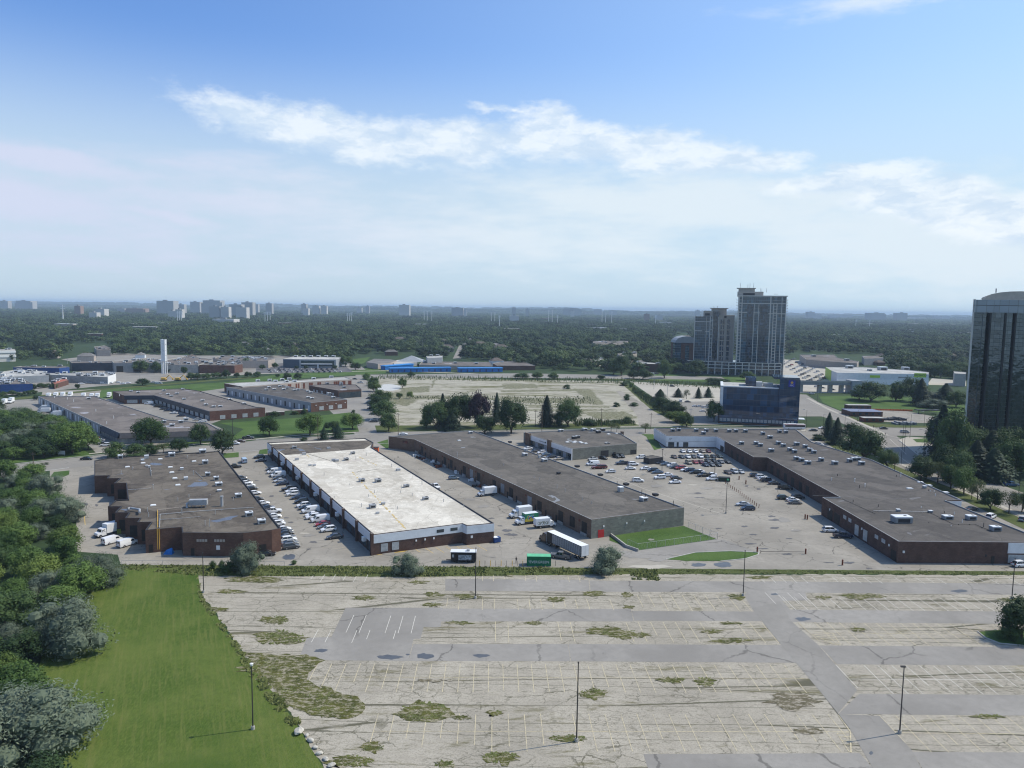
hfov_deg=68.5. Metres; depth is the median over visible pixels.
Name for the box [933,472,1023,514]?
avenue
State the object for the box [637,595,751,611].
parking lines
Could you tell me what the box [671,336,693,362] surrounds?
office block
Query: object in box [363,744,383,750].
moss tufts
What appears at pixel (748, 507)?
parked car
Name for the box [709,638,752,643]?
weed patch
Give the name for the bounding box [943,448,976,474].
broadleaf tree
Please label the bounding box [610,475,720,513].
yard joint
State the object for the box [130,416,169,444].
broadleaf tree
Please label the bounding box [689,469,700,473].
parked car
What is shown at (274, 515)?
parked car
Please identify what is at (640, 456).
parked car
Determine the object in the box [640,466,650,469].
parked car
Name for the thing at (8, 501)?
silver tree
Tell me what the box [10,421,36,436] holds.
silver tree
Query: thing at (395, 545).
window
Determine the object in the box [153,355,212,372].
factory
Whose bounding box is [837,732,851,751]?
hatched island paint
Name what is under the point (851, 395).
broadleaf tree
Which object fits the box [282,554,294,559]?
wet stain
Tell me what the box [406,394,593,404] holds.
pad weeds
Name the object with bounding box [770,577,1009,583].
parking lines
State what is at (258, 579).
weed patch
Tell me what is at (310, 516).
parked car
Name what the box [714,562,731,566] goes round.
wet stain
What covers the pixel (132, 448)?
shrub
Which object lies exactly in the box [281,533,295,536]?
parked car
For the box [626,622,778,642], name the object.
parking lines
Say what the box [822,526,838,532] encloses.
parked car
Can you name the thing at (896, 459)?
broadleaf tree
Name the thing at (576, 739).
lamp post
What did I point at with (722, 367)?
podium building
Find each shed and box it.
[51,377,68,388]
[380,363,413,369]
[389,367,450,372]
[457,367,502,371]
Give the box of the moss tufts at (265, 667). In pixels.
[246,660,288,676]
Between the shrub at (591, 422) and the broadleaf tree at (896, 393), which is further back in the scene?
the broadleaf tree at (896, 393)
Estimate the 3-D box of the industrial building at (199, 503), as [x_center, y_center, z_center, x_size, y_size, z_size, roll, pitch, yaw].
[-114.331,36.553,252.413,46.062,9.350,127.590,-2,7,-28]
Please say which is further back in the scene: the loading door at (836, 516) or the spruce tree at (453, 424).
the spruce tree at (453, 424)
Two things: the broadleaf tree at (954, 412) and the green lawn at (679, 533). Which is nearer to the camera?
the green lawn at (679, 533)
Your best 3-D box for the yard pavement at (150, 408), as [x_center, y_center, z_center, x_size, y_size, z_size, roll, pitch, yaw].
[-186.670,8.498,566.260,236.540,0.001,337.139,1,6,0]
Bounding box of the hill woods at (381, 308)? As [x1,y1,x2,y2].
[12,300,971,318]
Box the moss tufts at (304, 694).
[279,682,329,704]
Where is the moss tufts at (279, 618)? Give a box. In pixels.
[262,615,287,622]
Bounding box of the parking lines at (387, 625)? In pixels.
[346,615,415,632]
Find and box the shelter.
[914,409,939,413]
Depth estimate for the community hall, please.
817.90 m
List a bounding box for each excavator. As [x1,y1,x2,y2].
[160,375,173,380]
[174,375,187,380]
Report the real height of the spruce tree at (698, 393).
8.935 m
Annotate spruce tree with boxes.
[317,427,328,439]
[330,424,346,438]
[435,393,447,426]
[440,412,464,431]
[491,393,500,421]
[536,395,555,427]
[649,389,665,402]
[672,388,683,397]
[693,387,703,397]
[702,387,714,397]
[819,412,834,439]
[825,417,845,444]
[907,378,929,406]
[915,404,953,458]
[930,383,958,405]
[967,440,1005,483]
[973,447,1023,486]
[982,430,1020,472]
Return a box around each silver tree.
[0,432,13,441]
[0,495,18,511]
[0,620,24,644]
[0,677,114,767]
[3,474,16,488]
[7,406,26,412]
[7,428,30,436]
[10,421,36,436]
[16,496,55,520]
[19,591,119,665]
[22,471,67,496]
[25,569,61,601]
[30,522,53,540]
[37,419,63,429]
[41,494,91,522]
[70,550,127,593]
[224,540,267,575]
[389,551,425,577]
[588,543,624,577]
[917,398,948,408]
[927,390,937,398]
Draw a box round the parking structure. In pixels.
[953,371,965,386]
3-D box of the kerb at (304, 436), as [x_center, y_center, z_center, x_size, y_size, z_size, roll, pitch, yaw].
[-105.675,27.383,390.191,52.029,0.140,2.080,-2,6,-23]
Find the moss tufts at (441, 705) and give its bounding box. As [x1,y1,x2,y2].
[401,701,445,720]
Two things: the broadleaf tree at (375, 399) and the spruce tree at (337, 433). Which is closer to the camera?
the spruce tree at (337, 433)
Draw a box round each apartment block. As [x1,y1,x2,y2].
[592,340,627,344]
[617,351,636,363]
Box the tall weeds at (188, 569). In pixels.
[115,563,602,576]
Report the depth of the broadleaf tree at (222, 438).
338.76 m
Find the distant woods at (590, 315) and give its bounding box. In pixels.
[0,306,971,324]
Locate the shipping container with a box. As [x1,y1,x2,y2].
[527,553,550,565]
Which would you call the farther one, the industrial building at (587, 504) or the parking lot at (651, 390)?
the parking lot at (651, 390)
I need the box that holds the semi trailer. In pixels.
[547,530,588,559]
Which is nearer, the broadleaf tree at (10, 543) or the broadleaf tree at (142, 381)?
the broadleaf tree at (10, 543)
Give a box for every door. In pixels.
[111,484,113,493]
[116,366,122,371]
[118,489,125,498]
[119,520,124,530]
[130,525,137,536]
[142,530,144,540]
[149,544,152,552]
[259,544,266,551]
[509,487,512,497]
[527,496,531,505]
[537,500,541,511]
[558,510,562,521]
[570,515,574,527]
[581,521,586,533]
[598,529,603,537]
[601,450,608,456]
[668,442,673,446]
[805,485,808,495]
[827,508,832,520]
[834,512,839,524]
[854,524,858,535]
[863,529,867,541]
[890,549,895,561]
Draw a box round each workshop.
[419,361,491,369]
[426,354,442,362]
[493,361,534,369]
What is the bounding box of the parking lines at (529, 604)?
[446,598,613,609]
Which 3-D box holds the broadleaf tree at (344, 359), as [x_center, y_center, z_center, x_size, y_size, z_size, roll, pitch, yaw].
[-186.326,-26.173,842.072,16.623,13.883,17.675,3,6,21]
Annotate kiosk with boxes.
[643,455,661,464]
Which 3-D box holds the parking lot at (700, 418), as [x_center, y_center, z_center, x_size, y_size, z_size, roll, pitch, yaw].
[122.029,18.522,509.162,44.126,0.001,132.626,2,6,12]
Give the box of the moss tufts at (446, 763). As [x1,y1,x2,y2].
[435,759,453,767]
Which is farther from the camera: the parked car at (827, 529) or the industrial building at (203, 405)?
the industrial building at (203, 405)
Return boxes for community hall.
[283,355,343,367]
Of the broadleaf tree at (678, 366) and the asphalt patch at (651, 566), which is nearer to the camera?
the asphalt patch at (651, 566)
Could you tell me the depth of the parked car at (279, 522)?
232.25 m
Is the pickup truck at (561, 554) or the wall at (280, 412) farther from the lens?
the wall at (280, 412)
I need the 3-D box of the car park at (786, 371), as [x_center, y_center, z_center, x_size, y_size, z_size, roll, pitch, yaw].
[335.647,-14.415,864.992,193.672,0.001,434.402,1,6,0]
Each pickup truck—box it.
[231,463,241,467]
[242,435,253,438]
[266,507,281,512]
[281,485,297,490]
[430,483,440,488]
[551,550,571,559]
[591,464,604,468]
[615,460,628,464]
[697,472,710,476]
[760,477,775,481]
[777,484,792,489]
[832,531,853,538]
[1003,481,1018,485]
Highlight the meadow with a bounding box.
[100,368,385,398]
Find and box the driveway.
[752,601,920,767]
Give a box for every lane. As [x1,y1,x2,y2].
[353,384,383,435]
[617,391,678,425]
[617,539,755,558]
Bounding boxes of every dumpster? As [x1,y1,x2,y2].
[493,536,500,542]
[718,476,729,481]
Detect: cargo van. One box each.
[101,534,123,544]
[116,537,137,547]
[241,457,246,462]
[267,467,281,473]
[270,470,285,476]
[301,504,319,513]
[310,513,329,522]
[586,460,599,465]
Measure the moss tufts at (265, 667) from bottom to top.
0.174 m
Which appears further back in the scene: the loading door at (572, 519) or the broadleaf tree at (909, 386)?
the broadleaf tree at (909, 386)
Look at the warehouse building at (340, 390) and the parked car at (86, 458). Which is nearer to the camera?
the parked car at (86, 458)
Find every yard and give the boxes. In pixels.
[5,356,364,395]
[42,389,118,401]
[116,377,189,384]
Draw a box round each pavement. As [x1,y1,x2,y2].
[2,399,222,453]
[50,431,1023,570]
[89,432,355,453]
[134,376,380,433]
[591,425,760,427]
[807,398,887,434]
[897,462,1021,515]
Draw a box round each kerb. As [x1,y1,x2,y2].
[16,445,206,463]
[256,434,358,439]
[400,428,643,432]
[666,551,758,561]
[722,427,766,427]
[977,631,1023,645]
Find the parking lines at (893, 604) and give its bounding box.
[782,596,1001,610]
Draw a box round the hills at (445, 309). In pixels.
[15,301,971,317]
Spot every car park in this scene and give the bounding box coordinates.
[62,353,253,360]
[256,363,351,372]
[783,359,844,385]
[800,386,847,392]
[928,378,965,385]
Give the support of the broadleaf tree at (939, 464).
on the grass strip at (1005, 515)
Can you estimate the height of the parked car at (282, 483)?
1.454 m
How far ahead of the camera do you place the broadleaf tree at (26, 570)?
176.70 m
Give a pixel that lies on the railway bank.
(194, 382)
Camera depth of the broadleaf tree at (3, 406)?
454.58 m
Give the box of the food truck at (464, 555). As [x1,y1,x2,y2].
[446,549,476,562]
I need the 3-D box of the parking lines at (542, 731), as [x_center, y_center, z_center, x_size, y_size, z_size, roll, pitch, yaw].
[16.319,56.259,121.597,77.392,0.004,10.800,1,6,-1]
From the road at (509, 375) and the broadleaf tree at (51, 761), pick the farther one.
the road at (509, 375)
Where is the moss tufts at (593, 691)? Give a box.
[580,687,604,697]
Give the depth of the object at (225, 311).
2988.57 m
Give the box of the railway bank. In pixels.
[0,370,659,399]
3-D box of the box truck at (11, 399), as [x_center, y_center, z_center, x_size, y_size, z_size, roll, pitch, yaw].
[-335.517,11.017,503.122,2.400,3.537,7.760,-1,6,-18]
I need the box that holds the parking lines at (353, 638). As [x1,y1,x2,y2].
[311,630,395,642]
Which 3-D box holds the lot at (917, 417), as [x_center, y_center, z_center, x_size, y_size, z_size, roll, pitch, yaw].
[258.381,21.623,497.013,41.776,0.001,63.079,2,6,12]
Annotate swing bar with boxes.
[760,551,790,552]
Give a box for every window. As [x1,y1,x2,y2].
[127,400,136,402]
[347,521,351,532]
[381,543,387,551]
[392,542,398,549]
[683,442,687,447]
[720,418,793,423]
[1008,555,1023,562]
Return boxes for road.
[356,373,723,379]
[453,345,461,358]
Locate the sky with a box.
[0,0,1023,315]
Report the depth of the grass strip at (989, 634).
159.01 m
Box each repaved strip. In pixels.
[301,608,442,660]
[409,644,569,660]
[441,609,632,620]
[445,579,589,590]
[569,644,795,662]
[590,580,751,591]
[632,611,760,620]
[644,753,871,767]
[745,581,807,608]
[785,609,1002,623]
[792,581,1023,594]
[819,645,1023,664]
[839,694,1023,714]
[913,752,1023,767]
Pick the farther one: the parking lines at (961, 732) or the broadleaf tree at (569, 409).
the broadleaf tree at (569, 409)
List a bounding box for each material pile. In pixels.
[882,416,906,420]
[891,421,916,424]
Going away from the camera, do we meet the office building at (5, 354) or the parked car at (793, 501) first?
the parked car at (793, 501)
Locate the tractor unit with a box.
[539,532,551,545]
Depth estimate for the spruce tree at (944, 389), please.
573.12 m
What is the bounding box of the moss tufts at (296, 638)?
[256,632,299,642]
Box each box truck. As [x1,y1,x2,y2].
[7,397,14,403]
[38,408,50,412]
[51,410,62,415]
[93,520,116,537]
[477,485,496,496]
[508,505,531,518]
[514,511,538,525]
[533,516,555,528]
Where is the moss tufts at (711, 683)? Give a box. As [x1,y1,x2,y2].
[695,677,713,685]
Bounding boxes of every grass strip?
[0,446,89,462]
[51,470,69,476]
[165,436,259,445]
[223,452,238,457]
[259,449,266,453]
[375,423,638,431]
[377,439,388,448]
[625,383,691,424]
[642,434,660,449]
[825,441,878,458]
[844,414,928,427]
[858,455,1023,528]
[913,438,930,442]
[980,630,1023,643]
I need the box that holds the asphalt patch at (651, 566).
[628,565,671,568]
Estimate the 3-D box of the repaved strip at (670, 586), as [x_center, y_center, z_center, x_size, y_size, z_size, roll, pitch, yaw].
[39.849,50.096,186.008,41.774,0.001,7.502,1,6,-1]
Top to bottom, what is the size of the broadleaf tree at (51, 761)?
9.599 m
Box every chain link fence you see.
[123,560,284,565]
[628,524,717,549]
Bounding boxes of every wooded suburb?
[0,311,970,344]
[0,328,969,369]
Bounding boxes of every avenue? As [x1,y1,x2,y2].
[799,394,917,461]
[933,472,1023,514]
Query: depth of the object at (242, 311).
2888.89 m
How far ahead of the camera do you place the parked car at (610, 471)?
313.75 m
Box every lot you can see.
[198,574,1023,767]
[630,381,719,401]
[680,401,728,424]
[878,410,935,422]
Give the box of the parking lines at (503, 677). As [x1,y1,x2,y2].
[309,663,807,692]
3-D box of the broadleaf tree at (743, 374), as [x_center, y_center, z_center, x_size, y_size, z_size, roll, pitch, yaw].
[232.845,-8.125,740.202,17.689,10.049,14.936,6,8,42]
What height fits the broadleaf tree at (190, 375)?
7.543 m
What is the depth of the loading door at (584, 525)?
226.40 m
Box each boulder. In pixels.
[294,726,303,734]
[327,762,335,766]
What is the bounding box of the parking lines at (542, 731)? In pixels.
[370,714,848,751]
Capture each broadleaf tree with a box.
[0,399,7,409]
[0,410,11,417]
[0,416,16,423]
[0,419,23,436]
[0,440,12,456]
[0,446,26,459]
[0,459,19,481]
[0,487,25,505]
[0,505,19,514]
[0,509,20,531]
[0,521,39,547]
[0,531,24,554]
[0,546,10,570]
[0,564,5,580]
[0,576,28,594]
[0,588,41,625]
[0,627,46,660]
[0,650,22,670]
[0,658,52,688]
[0,676,38,727]
[3,416,21,421]
[3,545,46,574]
[9,434,44,450]
[10,553,65,584]
[12,412,27,418]
[13,471,31,485]
[13,483,29,491]
[15,417,42,428]
[15,462,45,478]
[15,478,32,486]
[16,407,37,414]
[16,488,48,508]
[17,505,44,524]
[21,412,51,421]
[22,390,31,394]
[23,442,60,457]
[24,429,49,439]
[25,750,71,767]
[30,427,54,435]
[36,583,85,610]
[37,383,44,387]
[39,431,53,442]
[41,414,70,422]
[42,513,71,530]
[43,524,85,546]
[46,420,96,453]
[46,422,60,430]
[46,491,67,503]
[48,534,81,563]
[49,537,73,554]
[53,442,78,450]
[54,421,88,429]
[55,559,109,598]
[56,552,83,568]
[81,431,100,448]
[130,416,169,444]
[131,359,149,372]
[135,378,149,384]
[150,361,160,372]
[156,442,168,452]
[168,438,188,451]
[180,367,187,372]
[186,372,195,378]
[187,422,212,444]
[193,373,201,379]
[201,373,211,378]
[209,427,235,453]
[211,372,222,377]
[221,369,231,377]
[257,415,280,435]
[282,372,291,379]
[293,373,301,378]
[295,412,322,435]
[323,421,339,430]
[340,355,353,366]
[340,413,364,428]
[349,362,361,369]
[362,373,370,379]
[366,376,379,383]
[366,380,381,389]
[366,394,392,406]
[368,389,392,399]
[368,399,398,416]
[378,412,398,430]
[397,377,406,387]
[406,391,413,397]
[419,399,450,427]
[419,410,430,427]
[442,392,472,426]
[465,389,491,419]
[473,415,497,433]
[494,397,529,433]
[511,373,529,378]
[532,371,543,377]
[547,372,557,378]
[555,397,582,425]
[608,359,617,373]
[611,353,631,375]
[626,369,638,377]
[635,368,653,378]
[640,423,650,432]
[651,397,672,407]
[656,359,673,377]
[661,400,686,411]
[663,410,685,421]
[671,362,684,372]
[678,413,694,426]
[683,359,709,375]
[683,390,690,398]
[704,377,730,384]
[705,399,724,421]
[739,371,754,378]
[835,423,887,458]
[841,422,863,437]
[849,380,890,400]
[849,389,864,399]
[876,448,898,466]
[888,380,905,400]
[888,454,898,469]
[900,375,930,398]
[902,361,917,370]
[906,455,935,480]
[919,362,935,370]
[923,364,934,376]
[923,416,936,440]
[927,459,944,483]
[928,441,958,471]
[931,362,949,377]
[933,409,977,454]
[939,464,962,488]
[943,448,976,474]
[944,390,965,406]
[949,368,961,376]
[949,408,964,428]
[951,466,977,493]
[954,362,965,366]
[954,423,988,451]
[961,366,967,375]
[967,485,978,498]
[969,479,985,499]
[973,428,989,442]
[977,487,1003,509]
[985,426,1022,447]
[987,436,1023,474]
[994,594,1023,636]
[999,490,1022,513]
[1006,431,1023,471]
[1011,493,1023,511]
[1014,428,1023,443]
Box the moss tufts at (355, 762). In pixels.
[336,755,373,766]
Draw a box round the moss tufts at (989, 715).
[976,713,1001,718]
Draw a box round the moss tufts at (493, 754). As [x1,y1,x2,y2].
[481,751,516,763]
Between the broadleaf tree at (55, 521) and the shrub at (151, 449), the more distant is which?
the shrub at (151, 449)
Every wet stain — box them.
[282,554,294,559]
[314,649,326,651]
[377,654,402,659]
[417,653,433,658]
[473,654,489,657]
[691,563,705,566]
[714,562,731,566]
[795,617,810,620]
[952,589,966,592]
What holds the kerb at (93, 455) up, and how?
on the street
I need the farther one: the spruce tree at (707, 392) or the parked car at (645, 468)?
the spruce tree at (707, 392)
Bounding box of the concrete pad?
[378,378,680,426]
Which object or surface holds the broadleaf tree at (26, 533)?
on the ground at (358, 354)
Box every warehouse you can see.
[69,361,112,370]
[394,356,425,365]
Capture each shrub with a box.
[13,392,25,396]
[102,441,127,457]
[123,443,148,456]
[143,443,158,454]
[209,560,216,568]
[217,559,223,570]
[218,560,238,573]
[267,411,281,416]
[551,411,564,426]
[583,419,596,425]
[621,417,631,423]
[623,393,629,399]
[628,402,638,406]
[812,434,825,440]
[993,625,1023,645]
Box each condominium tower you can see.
[693,306,734,360]
[734,283,787,374]
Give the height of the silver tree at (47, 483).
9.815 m
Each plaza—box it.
[636,361,659,371]
[900,437,931,456]
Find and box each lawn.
[30,567,323,767]
[222,412,358,436]
[353,357,369,363]
[610,526,714,549]
[649,374,744,382]
[670,551,757,560]
[819,396,964,413]
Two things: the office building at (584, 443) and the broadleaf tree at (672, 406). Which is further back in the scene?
the broadleaf tree at (672, 406)
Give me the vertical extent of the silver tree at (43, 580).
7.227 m
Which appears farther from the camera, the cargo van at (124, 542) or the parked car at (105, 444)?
the parked car at (105, 444)
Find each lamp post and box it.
[202,552,204,592]
[250,663,254,729]
[474,547,476,598]
[575,662,578,742]
[742,550,745,595]
[897,665,905,733]
[1010,558,1015,598]
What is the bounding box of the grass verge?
[117,565,1023,576]
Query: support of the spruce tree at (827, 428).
on the yard pavement at (817, 543)
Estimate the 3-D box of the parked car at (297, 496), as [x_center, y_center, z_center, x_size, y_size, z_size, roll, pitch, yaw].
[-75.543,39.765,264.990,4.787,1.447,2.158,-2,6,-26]
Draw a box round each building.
[0,348,15,361]
[0,368,50,382]
[0,377,32,391]
[13,365,69,372]
[38,394,219,443]
[49,371,115,383]
[88,333,102,339]
[94,448,280,555]
[112,358,160,371]
[113,388,264,420]
[133,326,157,328]
[199,361,242,373]
[212,355,274,367]
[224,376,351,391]
[226,384,346,411]
[267,438,493,555]
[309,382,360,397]
[389,430,683,538]
[524,428,636,459]
[654,428,1023,563]
[680,359,781,375]
[718,374,804,425]
[841,409,882,416]
[844,404,871,408]
[859,416,883,422]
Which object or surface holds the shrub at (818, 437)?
on the yard pavement at (817, 543)
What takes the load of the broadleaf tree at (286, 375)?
on the yard pavement at (150, 408)
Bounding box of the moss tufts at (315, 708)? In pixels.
[309,701,356,714]
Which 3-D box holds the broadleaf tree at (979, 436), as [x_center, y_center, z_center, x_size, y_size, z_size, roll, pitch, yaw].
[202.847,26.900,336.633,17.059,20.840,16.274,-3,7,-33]
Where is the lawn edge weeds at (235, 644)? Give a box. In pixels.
[196,577,247,655]
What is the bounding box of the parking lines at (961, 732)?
[879,715,1023,752]
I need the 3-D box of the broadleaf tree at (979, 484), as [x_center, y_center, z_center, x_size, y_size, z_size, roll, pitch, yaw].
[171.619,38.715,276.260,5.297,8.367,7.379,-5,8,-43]
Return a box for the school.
[366,359,396,368]
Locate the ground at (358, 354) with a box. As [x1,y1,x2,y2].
[0,316,1023,767]
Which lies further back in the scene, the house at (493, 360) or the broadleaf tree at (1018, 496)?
the house at (493, 360)
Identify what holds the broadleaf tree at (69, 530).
on the ground at (358, 354)
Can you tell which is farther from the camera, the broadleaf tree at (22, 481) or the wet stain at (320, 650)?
the broadleaf tree at (22, 481)
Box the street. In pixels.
[1,427,927,474]
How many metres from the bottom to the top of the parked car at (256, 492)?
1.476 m
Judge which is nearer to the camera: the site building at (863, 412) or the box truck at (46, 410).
the box truck at (46, 410)
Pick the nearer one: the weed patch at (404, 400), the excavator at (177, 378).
the weed patch at (404, 400)
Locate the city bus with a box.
[783,423,805,428]
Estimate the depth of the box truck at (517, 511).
244.64 m
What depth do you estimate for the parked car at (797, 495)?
274.56 m
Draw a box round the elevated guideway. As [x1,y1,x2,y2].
[800,379,866,392]
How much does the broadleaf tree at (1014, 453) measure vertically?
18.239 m
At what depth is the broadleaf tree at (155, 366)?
734.09 m
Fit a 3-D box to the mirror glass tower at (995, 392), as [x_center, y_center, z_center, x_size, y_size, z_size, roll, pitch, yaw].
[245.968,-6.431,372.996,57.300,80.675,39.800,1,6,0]
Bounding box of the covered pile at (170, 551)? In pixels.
[163,548,174,554]
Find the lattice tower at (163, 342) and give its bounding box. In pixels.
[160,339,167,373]
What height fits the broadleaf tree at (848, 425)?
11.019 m
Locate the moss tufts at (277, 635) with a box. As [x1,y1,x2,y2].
[262,629,305,644]
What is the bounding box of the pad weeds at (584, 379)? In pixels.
[378,373,719,388]
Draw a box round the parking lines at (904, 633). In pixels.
[831,623,1005,645]
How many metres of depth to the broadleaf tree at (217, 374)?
690.08 m
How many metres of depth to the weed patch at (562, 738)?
119.47 m
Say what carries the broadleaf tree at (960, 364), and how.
on the ground at (358, 354)
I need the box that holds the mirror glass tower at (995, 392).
[964,288,1023,434]
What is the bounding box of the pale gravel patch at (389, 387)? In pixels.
[378,384,400,390]
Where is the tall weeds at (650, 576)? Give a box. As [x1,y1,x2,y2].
[630,568,660,580]
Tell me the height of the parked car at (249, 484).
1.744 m
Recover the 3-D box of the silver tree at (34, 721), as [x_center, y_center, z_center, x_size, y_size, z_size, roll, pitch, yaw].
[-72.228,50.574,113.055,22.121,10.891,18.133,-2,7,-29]
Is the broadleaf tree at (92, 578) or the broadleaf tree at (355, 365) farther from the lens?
the broadleaf tree at (355, 365)
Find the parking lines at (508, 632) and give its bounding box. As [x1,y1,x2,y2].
[495,621,574,641]
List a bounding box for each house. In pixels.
[77,353,95,360]
[135,352,145,357]
[385,350,397,355]
[489,358,503,365]
[873,360,884,365]
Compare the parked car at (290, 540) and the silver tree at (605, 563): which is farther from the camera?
the parked car at (290, 540)
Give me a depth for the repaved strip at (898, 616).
169.46 m
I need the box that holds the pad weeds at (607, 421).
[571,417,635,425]
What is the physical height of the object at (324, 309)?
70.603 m
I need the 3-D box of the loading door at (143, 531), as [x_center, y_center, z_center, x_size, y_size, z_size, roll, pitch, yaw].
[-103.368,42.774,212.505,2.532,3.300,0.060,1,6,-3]
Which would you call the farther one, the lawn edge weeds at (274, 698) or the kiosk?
the kiosk
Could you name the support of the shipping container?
on the yard pavement at (817, 543)
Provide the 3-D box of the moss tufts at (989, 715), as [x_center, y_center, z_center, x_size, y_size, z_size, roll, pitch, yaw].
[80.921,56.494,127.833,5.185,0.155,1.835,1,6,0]
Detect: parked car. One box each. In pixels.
[80,456,92,459]
[99,442,109,446]
[245,482,255,486]
[248,486,257,489]
[251,490,261,494]
[253,454,264,458]
[255,458,266,461]
[257,550,275,555]
[260,500,269,504]
[263,504,274,508]
[270,513,281,517]
[272,475,284,479]
[273,478,286,482]
[275,481,288,485]
[275,520,285,524]
[281,530,294,534]
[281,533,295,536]
[281,535,297,541]
[281,539,298,544]
[282,542,299,549]
[285,487,298,492]
[286,490,299,496]
[290,494,304,499]
[294,497,308,503]
[296,501,310,507]
[305,512,319,519]
[314,520,330,525]
[317,523,332,528]
[320,525,336,532]
[326,533,343,539]
[448,475,459,479]
[553,456,563,459]
[605,469,615,472]
[612,453,620,457]
[625,466,636,469]
[628,461,638,465]
[632,477,643,481]
[636,455,645,458]
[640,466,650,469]
[647,467,658,471]
[651,470,663,473]
[653,474,665,478]
[669,479,681,483]
[670,475,682,479]
[675,465,685,469]
[684,467,694,471]
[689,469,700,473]
[696,453,703,457]
[706,475,717,480]
[730,468,738,473]
[735,501,749,505]
[740,505,755,510]
[749,472,757,476]
[768,480,780,484]
[776,494,788,499]
[786,497,799,500]
[788,499,802,503]
[791,493,804,498]
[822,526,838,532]
[965,506,978,510]
[985,512,995,518]
[1011,560,1023,567]
[1018,515,1023,521]
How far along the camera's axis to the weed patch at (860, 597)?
181.19 m
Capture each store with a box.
[94,345,110,355]
[799,355,858,367]
[825,365,928,385]
[862,356,882,365]
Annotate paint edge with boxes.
[838,715,850,751]
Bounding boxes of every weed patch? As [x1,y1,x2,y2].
[209,607,228,611]
[216,589,246,593]
[224,575,281,582]
[235,666,262,679]
[245,653,364,718]
[252,632,308,644]
[257,616,287,624]
[275,679,340,702]
[322,755,373,767]
[354,595,374,600]
[360,741,381,753]
[391,390,415,405]
[392,699,454,721]
[401,386,430,391]
[407,580,429,584]
[415,396,489,398]
[417,679,451,682]
[423,592,445,596]
[423,602,443,606]
[436,761,455,767]
[445,621,474,624]
[452,715,469,719]
[453,594,483,599]
[472,380,517,380]
[482,752,519,765]
[485,710,502,716]
[487,398,586,402]
[501,389,574,391]
[502,384,537,388]
[524,399,596,403]
[526,405,608,407]
[527,409,616,410]
[527,620,541,624]
[537,382,599,383]
[546,597,564,601]
[549,734,584,742]
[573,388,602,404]
[578,688,607,700]
[581,411,636,418]
[583,591,605,596]
[586,625,623,634]
[604,630,650,639]
[621,592,633,596]
[655,676,683,683]
[692,677,716,686]
[701,630,722,633]
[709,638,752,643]
[720,621,742,624]
[726,594,744,600]
[746,575,772,578]
[762,691,822,711]
[793,727,822,733]
[814,595,831,599]
[836,593,886,599]
[850,627,864,631]
[969,714,1005,718]
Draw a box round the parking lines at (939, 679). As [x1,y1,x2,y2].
[836,665,1021,694]
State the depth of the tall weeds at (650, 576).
193.23 m
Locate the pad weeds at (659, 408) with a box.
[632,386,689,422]
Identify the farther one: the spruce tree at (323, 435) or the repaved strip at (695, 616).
the spruce tree at (323, 435)
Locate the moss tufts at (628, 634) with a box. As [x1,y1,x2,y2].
[607,630,644,637]
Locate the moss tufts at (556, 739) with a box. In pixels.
[551,734,585,742]
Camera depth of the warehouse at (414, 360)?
872.30 m
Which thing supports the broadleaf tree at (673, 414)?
on the grass strip at (643, 401)
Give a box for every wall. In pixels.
[266,411,284,415]
[611,533,638,551]
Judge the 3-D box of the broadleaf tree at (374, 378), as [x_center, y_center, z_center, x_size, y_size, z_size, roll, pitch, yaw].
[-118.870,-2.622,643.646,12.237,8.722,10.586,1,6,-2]
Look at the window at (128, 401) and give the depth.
507.97 m
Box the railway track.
[232,371,475,374]
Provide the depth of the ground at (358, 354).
701.08 m
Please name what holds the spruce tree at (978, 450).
on the ground at (358, 354)
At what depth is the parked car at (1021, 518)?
248.68 m
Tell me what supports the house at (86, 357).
on the ground at (358, 354)
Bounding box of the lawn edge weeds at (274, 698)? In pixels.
[240,653,300,725]

